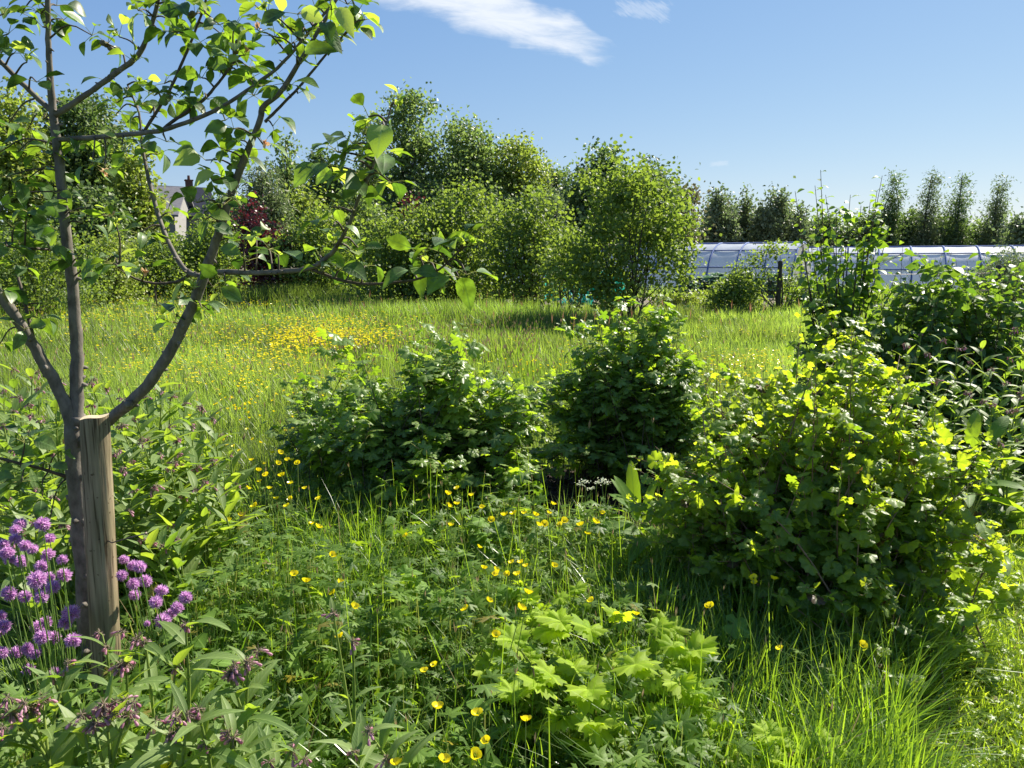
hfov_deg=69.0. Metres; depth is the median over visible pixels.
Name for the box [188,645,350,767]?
comfrey plant
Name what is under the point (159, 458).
comfrey plant
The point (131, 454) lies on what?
comfrey plant
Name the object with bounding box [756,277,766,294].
kale plant
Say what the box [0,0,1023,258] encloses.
sky
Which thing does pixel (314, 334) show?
distant buttercups
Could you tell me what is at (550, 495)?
bark chips
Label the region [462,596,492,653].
buttercup
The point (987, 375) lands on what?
comfrey plant
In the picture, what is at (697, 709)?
leafy herb
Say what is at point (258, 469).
buttercup
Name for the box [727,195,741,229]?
poplar tree
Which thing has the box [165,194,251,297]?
hazel bush
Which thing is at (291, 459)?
buttercup
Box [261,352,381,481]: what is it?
blackcurrant bush
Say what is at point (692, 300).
potato plant
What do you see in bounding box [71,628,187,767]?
comfrey plant
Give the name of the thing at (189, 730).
comfrey plant
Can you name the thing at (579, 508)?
cow parsley
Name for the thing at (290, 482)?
buttercup
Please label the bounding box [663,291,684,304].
potato plant
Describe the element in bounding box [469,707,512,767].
buttercup
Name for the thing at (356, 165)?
broadleaf tree
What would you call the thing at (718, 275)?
kale plant
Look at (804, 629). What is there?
buttercup
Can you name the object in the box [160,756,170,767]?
buttercup
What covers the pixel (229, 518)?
buttercup
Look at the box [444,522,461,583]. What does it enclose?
buttercup
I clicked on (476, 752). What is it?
buttercup
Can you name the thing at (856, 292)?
plum tree
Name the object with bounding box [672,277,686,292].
kale plant
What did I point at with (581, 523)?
buttercup
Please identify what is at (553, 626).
leafy herb
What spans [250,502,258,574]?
buttercup
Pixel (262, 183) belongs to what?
broadleaf tree
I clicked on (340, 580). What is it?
buttercup
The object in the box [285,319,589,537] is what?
blackcurrant bush
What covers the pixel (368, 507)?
dock plant
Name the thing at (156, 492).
comfrey plant
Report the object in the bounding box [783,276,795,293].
kale plant
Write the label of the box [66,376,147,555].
comfrey plant
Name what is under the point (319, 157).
broadleaf tree
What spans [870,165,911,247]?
conifer tree
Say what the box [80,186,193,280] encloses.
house
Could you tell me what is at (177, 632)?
comfrey plant
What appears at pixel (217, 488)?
comfrey plant
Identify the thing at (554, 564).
buttercup
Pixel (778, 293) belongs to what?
fence post
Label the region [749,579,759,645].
buttercup
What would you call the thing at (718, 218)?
poplar tree
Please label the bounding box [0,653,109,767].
comfrey plant
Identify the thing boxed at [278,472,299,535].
buttercup
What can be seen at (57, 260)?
distant hedge foliage
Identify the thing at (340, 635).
buttercup
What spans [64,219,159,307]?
yellow shrub
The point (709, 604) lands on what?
buttercup
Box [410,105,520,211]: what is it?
broadleaf tree
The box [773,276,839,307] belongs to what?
currant row bush
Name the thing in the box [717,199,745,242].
poplar tree
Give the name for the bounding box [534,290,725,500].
blackcurrant bush
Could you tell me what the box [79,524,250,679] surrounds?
comfrey plant
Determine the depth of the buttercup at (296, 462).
3.87 m
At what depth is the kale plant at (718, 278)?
29.64 m
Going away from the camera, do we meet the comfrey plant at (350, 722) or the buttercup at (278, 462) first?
the comfrey plant at (350, 722)
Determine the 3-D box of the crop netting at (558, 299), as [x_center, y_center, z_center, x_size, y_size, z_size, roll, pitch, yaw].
[2.852,-3.882,29.257,3.085,1.302,1.460,0,9,0]
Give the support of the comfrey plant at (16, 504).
on the ground at (840, 687)
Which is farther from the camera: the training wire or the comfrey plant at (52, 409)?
the training wire
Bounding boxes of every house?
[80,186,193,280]
[153,175,213,242]
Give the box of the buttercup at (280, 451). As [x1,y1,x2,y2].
[271,449,283,501]
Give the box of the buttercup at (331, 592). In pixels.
[328,589,341,637]
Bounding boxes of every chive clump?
[0,516,231,764]
[83,555,287,687]
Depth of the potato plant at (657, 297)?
25.00 m
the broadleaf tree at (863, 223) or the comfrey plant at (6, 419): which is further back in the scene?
the broadleaf tree at (863, 223)
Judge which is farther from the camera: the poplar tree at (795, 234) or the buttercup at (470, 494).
the poplar tree at (795, 234)
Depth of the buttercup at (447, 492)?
3.29 m
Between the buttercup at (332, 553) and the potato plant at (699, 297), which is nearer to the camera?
the buttercup at (332, 553)
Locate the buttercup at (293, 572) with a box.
[247,569,297,673]
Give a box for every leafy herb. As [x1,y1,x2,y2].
[472,602,719,767]
[507,581,594,658]
[624,673,745,766]
[741,719,849,767]
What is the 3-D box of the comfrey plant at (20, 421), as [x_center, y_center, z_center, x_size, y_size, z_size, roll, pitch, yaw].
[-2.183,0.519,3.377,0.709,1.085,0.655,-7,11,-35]
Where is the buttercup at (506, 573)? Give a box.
[496,570,509,619]
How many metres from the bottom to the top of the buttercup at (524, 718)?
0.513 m
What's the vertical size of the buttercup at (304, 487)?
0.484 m
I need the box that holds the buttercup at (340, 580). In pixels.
[315,578,343,657]
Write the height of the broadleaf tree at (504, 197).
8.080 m
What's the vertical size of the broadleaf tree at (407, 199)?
4.659 m
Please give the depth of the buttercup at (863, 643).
2.25 m
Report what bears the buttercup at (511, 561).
on the ground at (840, 687)
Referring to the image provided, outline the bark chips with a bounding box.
[524,467,691,533]
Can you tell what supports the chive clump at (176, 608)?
on the ground at (840, 687)
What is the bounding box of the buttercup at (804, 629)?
[798,593,804,671]
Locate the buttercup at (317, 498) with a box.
[315,496,345,551]
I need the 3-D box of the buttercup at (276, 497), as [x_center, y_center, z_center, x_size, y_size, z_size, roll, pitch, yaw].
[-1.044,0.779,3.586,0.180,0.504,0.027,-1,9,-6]
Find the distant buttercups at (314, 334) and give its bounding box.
[0,278,803,397]
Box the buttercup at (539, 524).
[508,522,542,601]
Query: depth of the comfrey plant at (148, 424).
3.81 m
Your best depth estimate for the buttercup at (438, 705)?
1.80 m
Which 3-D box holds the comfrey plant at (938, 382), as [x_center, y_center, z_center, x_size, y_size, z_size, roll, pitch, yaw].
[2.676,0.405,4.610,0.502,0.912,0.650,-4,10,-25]
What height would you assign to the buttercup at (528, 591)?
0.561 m
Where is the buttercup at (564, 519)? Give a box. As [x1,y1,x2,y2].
[559,517,567,592]
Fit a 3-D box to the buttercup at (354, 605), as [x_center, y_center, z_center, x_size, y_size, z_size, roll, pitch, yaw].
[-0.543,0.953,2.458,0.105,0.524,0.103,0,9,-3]
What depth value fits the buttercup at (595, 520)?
2.98 m
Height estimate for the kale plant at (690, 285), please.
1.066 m
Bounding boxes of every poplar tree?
[698,186,728,242]
[699,181,741,242]
[710,188,744,240]
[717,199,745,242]
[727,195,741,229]
[734,182,757,241]
[739,193,783,243]
[745,181,791,241]
[765,192,799,234]
[768,176,795,241]
[782,200,818,246]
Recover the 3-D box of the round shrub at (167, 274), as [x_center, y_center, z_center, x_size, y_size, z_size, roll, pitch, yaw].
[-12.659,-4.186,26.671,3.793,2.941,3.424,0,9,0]
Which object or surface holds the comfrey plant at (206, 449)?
on the ground at (840, 687)
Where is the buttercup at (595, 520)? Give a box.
[563,517,599,597]
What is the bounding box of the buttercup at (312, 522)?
[309,521,321,560]
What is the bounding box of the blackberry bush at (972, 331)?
[887,251,1023,472]
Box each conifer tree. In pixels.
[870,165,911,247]
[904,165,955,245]
[936,171,990,245]
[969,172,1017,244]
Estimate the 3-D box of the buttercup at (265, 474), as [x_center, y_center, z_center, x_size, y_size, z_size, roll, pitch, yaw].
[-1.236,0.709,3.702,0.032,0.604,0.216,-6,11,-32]
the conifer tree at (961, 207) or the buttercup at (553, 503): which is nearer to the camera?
the buttercup at (553, 503)
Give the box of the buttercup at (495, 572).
[479,570,498,637]
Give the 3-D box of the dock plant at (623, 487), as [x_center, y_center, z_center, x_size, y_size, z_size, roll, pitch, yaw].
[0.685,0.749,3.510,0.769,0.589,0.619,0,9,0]
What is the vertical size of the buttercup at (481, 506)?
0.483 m
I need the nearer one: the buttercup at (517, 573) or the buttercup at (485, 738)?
the buttercup at (485, 738)
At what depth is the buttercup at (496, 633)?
2.22 m
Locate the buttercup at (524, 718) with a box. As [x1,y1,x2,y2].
[520,715,531,767]
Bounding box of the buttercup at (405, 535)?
[398,532,409,567]
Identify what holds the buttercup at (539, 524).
on the ground at (840, 687)
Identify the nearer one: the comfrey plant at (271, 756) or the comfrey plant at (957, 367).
the comfrey plant at (271, 756)
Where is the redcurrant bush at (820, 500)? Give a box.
[623,298,1023,723]
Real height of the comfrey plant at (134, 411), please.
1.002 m
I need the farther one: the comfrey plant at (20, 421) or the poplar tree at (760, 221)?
the poplar tree at (760, 221)
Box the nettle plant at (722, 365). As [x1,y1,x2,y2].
[695,344,726,418]
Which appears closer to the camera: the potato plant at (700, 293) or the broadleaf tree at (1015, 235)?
the potato plant at (700, 293)
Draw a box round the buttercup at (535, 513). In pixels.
[532,512,545,582]
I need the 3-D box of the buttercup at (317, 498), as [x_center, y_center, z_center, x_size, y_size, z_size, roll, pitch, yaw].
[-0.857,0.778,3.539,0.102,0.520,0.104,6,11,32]
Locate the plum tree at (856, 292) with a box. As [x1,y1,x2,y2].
[785,170,907,418]
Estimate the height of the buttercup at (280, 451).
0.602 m
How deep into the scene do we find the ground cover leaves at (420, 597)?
2.62 m
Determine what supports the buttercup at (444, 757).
on the ground at (840, 687)
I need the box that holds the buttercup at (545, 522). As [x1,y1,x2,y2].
[524,520,548,585]
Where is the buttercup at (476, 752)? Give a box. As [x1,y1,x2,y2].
[469,747,481,767]
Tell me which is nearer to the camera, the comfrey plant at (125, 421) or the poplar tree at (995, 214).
the comfrey plant at (125, 421)
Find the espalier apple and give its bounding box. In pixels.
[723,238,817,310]
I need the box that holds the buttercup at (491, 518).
[471,516,495,575]
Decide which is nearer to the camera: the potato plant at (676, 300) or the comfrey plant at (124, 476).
the comfrey plant at (124, 476)
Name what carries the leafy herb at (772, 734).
on the ground at (840, 687)
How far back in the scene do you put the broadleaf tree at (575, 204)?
44.09 m
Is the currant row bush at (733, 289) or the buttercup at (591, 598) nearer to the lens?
the buttercup at (591, 598)
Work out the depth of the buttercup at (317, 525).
3.03 m
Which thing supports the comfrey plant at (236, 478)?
on the ground at (840, 687)
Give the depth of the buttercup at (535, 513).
3.17 m
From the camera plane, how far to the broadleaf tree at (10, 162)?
41.78 m
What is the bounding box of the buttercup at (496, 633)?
[443,629,500,739]
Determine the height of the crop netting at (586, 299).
0.467 m
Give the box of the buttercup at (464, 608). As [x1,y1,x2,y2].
[460,604,475,662]
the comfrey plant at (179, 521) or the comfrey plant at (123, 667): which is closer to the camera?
the comfrey plant at (123, 667)
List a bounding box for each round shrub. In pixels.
[0,213,128,319]
[108,226,214,301]
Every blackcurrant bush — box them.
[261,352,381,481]
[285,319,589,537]
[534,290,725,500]
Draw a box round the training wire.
[783,273,975,292]
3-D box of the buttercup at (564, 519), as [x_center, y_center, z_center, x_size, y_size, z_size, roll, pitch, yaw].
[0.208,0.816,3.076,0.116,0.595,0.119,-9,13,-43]
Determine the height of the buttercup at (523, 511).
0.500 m
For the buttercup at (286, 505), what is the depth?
3.36 m
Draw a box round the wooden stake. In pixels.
[79,413,147,693]
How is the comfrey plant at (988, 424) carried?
on the ground at (840, 687)
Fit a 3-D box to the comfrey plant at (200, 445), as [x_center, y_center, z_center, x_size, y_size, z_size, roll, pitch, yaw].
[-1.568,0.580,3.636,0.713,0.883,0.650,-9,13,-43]
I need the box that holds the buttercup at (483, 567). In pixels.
[479,565,505,614]
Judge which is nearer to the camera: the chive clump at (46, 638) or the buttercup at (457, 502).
the chive clump at (46, 638)
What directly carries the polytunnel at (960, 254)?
on the ground at (840, 687)
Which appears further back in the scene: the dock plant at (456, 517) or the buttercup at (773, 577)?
the dock plant at (456, 517)
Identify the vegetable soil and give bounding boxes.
[508,297,883,310]
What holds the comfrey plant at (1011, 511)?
on the ground at (840, 687)
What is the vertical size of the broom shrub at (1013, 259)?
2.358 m
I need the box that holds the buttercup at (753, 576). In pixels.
[749,573,767,641]
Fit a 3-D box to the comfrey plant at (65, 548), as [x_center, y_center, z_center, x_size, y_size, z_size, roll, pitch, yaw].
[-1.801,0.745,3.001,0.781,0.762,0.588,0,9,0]
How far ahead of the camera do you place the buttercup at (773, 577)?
2.67 m
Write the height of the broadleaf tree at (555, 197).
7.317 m
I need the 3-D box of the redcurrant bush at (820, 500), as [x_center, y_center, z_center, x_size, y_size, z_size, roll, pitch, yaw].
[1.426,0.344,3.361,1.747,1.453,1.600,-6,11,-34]
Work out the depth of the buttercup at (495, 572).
2.64 m
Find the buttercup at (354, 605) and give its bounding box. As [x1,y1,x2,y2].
[333,602,358,700]
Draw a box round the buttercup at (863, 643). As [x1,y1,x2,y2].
[847,640,867,736]
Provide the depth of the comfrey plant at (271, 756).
1.67 m
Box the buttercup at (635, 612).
[617,611,639,687]
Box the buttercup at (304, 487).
[301,486,321,535]
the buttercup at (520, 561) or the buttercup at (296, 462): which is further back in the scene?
the buttercup at (296, 462)
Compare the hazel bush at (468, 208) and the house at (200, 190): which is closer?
the hazel bush at (468, 208)
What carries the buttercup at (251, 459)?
on the ground at (840, 687)
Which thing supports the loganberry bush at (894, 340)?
on the ground at (840, 687)
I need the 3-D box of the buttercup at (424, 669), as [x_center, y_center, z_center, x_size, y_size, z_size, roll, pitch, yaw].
[-0.246,1.032,2.231,0.131,0.442,0.077,-9,13,-43]
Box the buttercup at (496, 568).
[475,566,499,610]
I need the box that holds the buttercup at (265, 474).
[260,472,267,519]
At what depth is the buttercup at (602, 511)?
3.40 m
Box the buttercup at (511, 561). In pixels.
[508,560,514,609]
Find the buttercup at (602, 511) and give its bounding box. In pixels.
[593,510,604,564]
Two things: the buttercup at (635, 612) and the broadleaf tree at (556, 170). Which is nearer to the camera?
the buttercup at (635, 612)
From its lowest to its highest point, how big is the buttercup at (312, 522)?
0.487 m
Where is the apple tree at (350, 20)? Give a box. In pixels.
[0,0,497,698]
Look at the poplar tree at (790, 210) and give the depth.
56.85 m
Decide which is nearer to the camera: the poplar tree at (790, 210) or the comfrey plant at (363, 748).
the comfrey plant at (363, 748)
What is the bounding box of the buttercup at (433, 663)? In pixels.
[430,661,468,736]
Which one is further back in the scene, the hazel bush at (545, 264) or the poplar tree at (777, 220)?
the poplar tree at (777, 220)
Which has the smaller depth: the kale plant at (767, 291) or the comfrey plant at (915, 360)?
the comfrey plant at (915, 360)
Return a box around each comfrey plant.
[0,364,61,545]
[0,381,73,586]
[0,384,54,585]
[0,384,62,590]
[0,425,122,623]
[0,447,70,632]
[0,469,134,655]
[0,509,129,677]
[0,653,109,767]
[0,686,103,767]
[26,379,131,557]
[56,673,154,767]
[57,463,188,665]
[62,415,184,598]
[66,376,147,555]
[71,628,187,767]
[73,459,234,622]
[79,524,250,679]
[88,617,280,767]
[111,384,187,545]
[111,388,162,564]
[113,421,208,593]
[116,680,251,767]
[117,382,211,537]
[117,448,253,576]
[119,435,229,601]
[120,480,236,630]
[137,413,249,529]
[157,468,271,596]
[163,449,271,585]
[163,692,291,767]
[172,399,267,518]
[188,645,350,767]
[257,723,328,767]
[309,698,442,767]
[321,597,382,767]
[887,327,935,442]
[908,334,972,480]
[920,375,1001,504]
[937,340,1004,492]
[956,391,1023,537]
[963,356,1023,488]
[964,419,1023,528]
[982,326,1023,480]
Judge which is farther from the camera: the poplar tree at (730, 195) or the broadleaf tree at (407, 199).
the poplar tree at (730, 195)
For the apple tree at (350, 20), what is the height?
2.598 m
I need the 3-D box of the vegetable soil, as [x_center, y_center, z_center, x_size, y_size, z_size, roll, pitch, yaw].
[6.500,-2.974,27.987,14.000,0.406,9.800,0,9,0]
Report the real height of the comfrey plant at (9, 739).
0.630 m
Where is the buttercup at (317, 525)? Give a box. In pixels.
[290,523,321,602]
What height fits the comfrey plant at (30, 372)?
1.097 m
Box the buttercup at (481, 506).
[475,504,484,539]
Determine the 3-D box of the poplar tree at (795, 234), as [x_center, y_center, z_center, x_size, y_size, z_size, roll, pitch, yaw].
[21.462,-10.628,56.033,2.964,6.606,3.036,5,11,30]
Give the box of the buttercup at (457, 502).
[454,501,477,559]
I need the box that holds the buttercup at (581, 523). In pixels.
[576,521,597,607]
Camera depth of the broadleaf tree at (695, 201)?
46.40 m
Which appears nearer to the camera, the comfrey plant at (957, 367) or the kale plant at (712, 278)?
the comfrey plant at (957, 367)
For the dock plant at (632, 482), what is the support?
on the ground at (840, 687)
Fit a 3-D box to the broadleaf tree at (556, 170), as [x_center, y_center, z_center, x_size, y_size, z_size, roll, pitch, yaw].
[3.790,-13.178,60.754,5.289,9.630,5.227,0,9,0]
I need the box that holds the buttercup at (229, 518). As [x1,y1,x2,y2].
[208,517,231,577]
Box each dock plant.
[325,489,379,520]
[442,509,461,539]
[569,460,680,566]
[577,476,725,579]
[927,402,1023,514]
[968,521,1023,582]
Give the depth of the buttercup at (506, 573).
2.73 m
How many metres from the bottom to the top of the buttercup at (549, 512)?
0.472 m
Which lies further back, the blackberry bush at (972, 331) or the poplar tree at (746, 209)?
the poplar tree at (746, 209)
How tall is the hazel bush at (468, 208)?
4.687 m
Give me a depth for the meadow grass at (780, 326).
10.92 m
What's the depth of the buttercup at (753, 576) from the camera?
2.65 m
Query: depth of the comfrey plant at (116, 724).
1.64 m
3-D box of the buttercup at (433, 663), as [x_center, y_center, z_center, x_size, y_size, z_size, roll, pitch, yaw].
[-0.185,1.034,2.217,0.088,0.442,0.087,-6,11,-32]
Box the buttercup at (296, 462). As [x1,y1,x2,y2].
[294,460,303,525]
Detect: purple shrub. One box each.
[226,190,304,302]
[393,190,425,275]
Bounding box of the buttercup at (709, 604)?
[704,601,739,691]
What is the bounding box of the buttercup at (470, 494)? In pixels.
[464,493,496,532]
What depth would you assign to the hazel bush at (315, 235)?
24.89 m
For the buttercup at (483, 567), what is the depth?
2.80 m
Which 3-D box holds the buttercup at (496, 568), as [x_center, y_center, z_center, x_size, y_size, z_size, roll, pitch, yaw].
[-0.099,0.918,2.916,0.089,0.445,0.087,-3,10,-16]
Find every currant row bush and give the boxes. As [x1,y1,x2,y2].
[694,266,766,312]
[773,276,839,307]
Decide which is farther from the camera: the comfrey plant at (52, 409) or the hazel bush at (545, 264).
the hazel bush at (545, 264)
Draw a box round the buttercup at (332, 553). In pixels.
[326,551,341,652]
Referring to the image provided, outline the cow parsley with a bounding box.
[570,477,610,541]
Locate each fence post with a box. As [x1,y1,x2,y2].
[776,261,782,308]
[994,265,1001,293]
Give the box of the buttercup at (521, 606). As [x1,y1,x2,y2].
[483,602,526,705]
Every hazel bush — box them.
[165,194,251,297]
[247,194,379,298]
[332,195,491,306]
[407,167,520,305]
[455,180,600,308]
[526,230,625,309]
[541,134,721,320]
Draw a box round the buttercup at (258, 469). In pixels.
[255,468,271,517]
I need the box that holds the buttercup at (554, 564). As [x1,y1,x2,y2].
[546,562,557,607]
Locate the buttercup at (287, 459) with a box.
[272,457,289,509]
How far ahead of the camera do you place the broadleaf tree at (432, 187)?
53.47 m
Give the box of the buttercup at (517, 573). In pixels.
[513,571,527,642]
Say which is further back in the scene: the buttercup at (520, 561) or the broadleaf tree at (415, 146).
the broadleaf tree at (415, 146)
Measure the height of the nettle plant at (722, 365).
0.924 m
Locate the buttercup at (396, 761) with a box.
[390,757,401,767]
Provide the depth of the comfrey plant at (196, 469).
3.43 m
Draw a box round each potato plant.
[645,291,666,306]
[655,295,675,306]
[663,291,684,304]
[672,290,694,305]
[680,293,700,306]
[688,289,708,305]
[696,295,712,307]
[755,294,767,305]
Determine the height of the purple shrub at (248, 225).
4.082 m
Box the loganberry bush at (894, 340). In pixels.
[820,234,1000,452]
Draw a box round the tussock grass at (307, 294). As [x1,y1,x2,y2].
[185,280,718,333]
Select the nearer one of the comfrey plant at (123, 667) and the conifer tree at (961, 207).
the comfrey plant at (123, 667)
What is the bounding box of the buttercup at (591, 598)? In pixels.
[586,596,593,660]
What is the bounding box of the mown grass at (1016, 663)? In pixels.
[841,452,1023,767]
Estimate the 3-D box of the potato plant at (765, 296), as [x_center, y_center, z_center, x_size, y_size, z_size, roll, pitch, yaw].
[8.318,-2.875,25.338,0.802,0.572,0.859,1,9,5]
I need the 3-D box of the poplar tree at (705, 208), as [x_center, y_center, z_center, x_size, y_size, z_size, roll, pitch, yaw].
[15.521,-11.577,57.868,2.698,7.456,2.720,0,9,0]
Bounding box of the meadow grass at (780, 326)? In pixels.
[0,278,1023,582]
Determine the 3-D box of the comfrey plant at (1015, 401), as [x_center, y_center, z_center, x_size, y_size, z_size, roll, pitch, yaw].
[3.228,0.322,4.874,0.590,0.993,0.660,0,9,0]
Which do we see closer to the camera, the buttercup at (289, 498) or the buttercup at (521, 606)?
the buttercup at (521, 606)
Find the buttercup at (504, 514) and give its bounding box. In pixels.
[501,511,548,586]
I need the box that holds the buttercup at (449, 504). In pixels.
[446,502,452,571]
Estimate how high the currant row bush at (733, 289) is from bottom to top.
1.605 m
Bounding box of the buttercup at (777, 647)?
[775,645,808,734]
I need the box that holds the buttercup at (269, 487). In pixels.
[262,486,280,531]
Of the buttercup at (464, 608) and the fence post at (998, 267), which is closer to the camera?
the buttercup at (464, 608)
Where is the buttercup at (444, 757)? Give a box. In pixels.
[438,753,450,767]
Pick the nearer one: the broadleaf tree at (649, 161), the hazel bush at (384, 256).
the hazel bush at (384, 256)
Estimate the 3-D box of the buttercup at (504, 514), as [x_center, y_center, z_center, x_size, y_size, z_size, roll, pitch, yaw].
[0.052,0.808,3.126,0.212,0.595,0.031,-3,10,-20]
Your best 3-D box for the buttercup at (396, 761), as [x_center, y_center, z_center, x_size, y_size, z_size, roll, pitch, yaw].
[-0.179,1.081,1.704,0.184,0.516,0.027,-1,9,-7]
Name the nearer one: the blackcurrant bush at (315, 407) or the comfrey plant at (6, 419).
the comfrey plant at (6, 419)
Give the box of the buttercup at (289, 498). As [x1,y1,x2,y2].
[276,496,296,533]
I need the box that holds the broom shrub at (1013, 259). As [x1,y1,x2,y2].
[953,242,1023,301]
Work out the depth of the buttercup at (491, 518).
3.17 m
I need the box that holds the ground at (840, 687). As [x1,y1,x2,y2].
[0,265,1023,767]
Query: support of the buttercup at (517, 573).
on the ground at (840, 687)
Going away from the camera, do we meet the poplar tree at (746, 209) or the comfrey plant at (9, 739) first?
the comfrey plant at (9, 739)
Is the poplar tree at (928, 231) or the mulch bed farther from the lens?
the poplar tree at (928, 231)
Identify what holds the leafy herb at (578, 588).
on the ground at (840, 687)
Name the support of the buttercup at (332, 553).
on the ground at (840, 687)
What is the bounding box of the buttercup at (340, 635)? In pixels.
[332,632,350,759]
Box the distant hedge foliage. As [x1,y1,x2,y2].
[0,217,970,277]
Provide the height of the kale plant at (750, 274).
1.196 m
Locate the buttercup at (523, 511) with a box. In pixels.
[518,510,543,559]
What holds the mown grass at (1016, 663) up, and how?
on the ground at (840, 687)
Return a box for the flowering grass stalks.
[0,293,832,767]
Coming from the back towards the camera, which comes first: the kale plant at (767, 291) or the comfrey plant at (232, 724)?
the kale plant at (767, 291)
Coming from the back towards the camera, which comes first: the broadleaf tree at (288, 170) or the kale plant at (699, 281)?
the broadleaf tree at (288, 170)
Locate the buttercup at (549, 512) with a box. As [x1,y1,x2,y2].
[547,511,552,570]
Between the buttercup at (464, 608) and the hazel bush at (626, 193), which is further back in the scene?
the hazel bush at (626, 193)
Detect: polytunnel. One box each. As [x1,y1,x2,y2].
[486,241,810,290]
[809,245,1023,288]
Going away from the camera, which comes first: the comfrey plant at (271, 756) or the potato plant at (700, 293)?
the comfrey plant at (271, 756)
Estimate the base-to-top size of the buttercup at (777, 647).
0.454 m
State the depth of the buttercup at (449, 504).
3.32 m
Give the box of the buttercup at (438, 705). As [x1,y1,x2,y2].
[432,701,452,767]
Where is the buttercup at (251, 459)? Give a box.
[249,458,270,505]
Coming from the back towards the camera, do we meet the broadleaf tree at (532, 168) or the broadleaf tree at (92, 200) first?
the broadleaf tree at (532, 168)
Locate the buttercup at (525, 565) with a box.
[522,563,532,611]
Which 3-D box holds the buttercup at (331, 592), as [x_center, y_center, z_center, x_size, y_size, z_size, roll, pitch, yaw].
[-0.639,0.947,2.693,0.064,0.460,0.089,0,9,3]
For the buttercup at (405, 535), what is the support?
on the ground at (840, 687)
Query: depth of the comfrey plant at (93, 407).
3.62 m
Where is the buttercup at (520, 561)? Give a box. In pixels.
[517,559,548,624]
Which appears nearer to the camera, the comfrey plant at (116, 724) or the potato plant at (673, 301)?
the comfrey plant at (116, 724)
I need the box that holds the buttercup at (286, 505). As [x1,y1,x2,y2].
[283,503,297,546]
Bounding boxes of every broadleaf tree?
[0,76,84,284]
[18,83,167,219]
[21,172,148,287]
[88,138,186,258]
[180,185,251,278]
[230,157,299,283]
[266,126,322,207]
[276,162,334,264]
[295,143,349,279]
[300,168,397,280]
[347,111,395,273]
[354,77,457,215]
[373,158,464,259]
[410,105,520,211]
[448,176,530,241]
[477,128,562,211]
[499,176,572,241]
[538,162,577,205]
[547,136,642,250]
[603,153,703,244]
[676,181,729,242]
[692,214,703,242]
[790,207,837,244]
[808,202,864,246]
[840,201,912,247]
[896,204,959,245]
[930,209,983,245]
[964,210,1012,244]
[986,206,1023,246]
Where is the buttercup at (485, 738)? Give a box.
[480,735,489,767]
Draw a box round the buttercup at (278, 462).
[268,460,281,510]
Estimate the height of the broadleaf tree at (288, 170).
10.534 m
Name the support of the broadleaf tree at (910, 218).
on the ground at (840, 687)
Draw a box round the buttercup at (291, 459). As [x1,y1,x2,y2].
[288,458,312,499]
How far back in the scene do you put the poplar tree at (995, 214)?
58.38 m
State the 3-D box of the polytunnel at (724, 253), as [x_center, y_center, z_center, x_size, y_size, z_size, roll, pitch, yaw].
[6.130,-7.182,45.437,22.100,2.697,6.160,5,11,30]
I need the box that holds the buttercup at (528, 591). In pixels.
[516,588,533,707]
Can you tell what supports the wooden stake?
on the ground at (840, 687)
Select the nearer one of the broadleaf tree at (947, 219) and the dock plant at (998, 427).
the dock plant at (998, 427)
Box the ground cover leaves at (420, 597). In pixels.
[0,471,879,767]
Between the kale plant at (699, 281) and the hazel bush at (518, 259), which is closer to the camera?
the hazel bush at (518, 259)
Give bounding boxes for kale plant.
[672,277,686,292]
[678,274,697,294]
[691,276,705,295]
[697,275,717,291]
[709,272,724,285]
[712,276,726,286]
[739,270,754,284]
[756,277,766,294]
[761,273,784,299]
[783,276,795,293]
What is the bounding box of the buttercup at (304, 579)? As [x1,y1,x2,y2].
[302,577,331,648]
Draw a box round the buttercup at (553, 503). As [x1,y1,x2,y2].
[528,501,555,553]
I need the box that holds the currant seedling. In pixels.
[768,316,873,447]
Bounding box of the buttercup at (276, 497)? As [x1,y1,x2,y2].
[273,496,313,543]
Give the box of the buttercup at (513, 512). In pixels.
[510,510,535,583]
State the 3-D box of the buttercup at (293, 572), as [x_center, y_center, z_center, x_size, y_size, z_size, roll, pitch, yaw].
[-0.840,0.917,2.627,0.193,0.542,0.028,-1,9,-4]
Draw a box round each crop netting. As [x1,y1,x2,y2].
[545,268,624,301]
[563,293,593,304]
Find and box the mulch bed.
[523,470,694,538]
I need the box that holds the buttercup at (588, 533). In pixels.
[585,531,608,593]
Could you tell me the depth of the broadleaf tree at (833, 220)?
59.80 m
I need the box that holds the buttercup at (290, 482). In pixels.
[287,481,318,534]
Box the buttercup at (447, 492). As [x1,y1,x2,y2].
[440,490,452,585]
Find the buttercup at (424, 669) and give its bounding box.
[407,667,447,743]
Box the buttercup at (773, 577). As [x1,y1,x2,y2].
[749,575,777,664]
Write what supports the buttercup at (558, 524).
on the ground at (840, 687)
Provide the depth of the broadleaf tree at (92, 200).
38.38 m
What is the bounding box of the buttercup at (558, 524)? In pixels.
[541,521,561,576]
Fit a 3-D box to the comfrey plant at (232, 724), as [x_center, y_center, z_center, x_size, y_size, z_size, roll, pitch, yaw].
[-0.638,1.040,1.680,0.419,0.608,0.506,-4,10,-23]
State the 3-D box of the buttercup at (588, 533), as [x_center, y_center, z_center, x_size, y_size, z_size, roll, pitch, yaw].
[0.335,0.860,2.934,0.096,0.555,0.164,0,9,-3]
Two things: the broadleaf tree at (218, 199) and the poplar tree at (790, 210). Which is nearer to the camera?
the broadleaf tree at (218, 199)

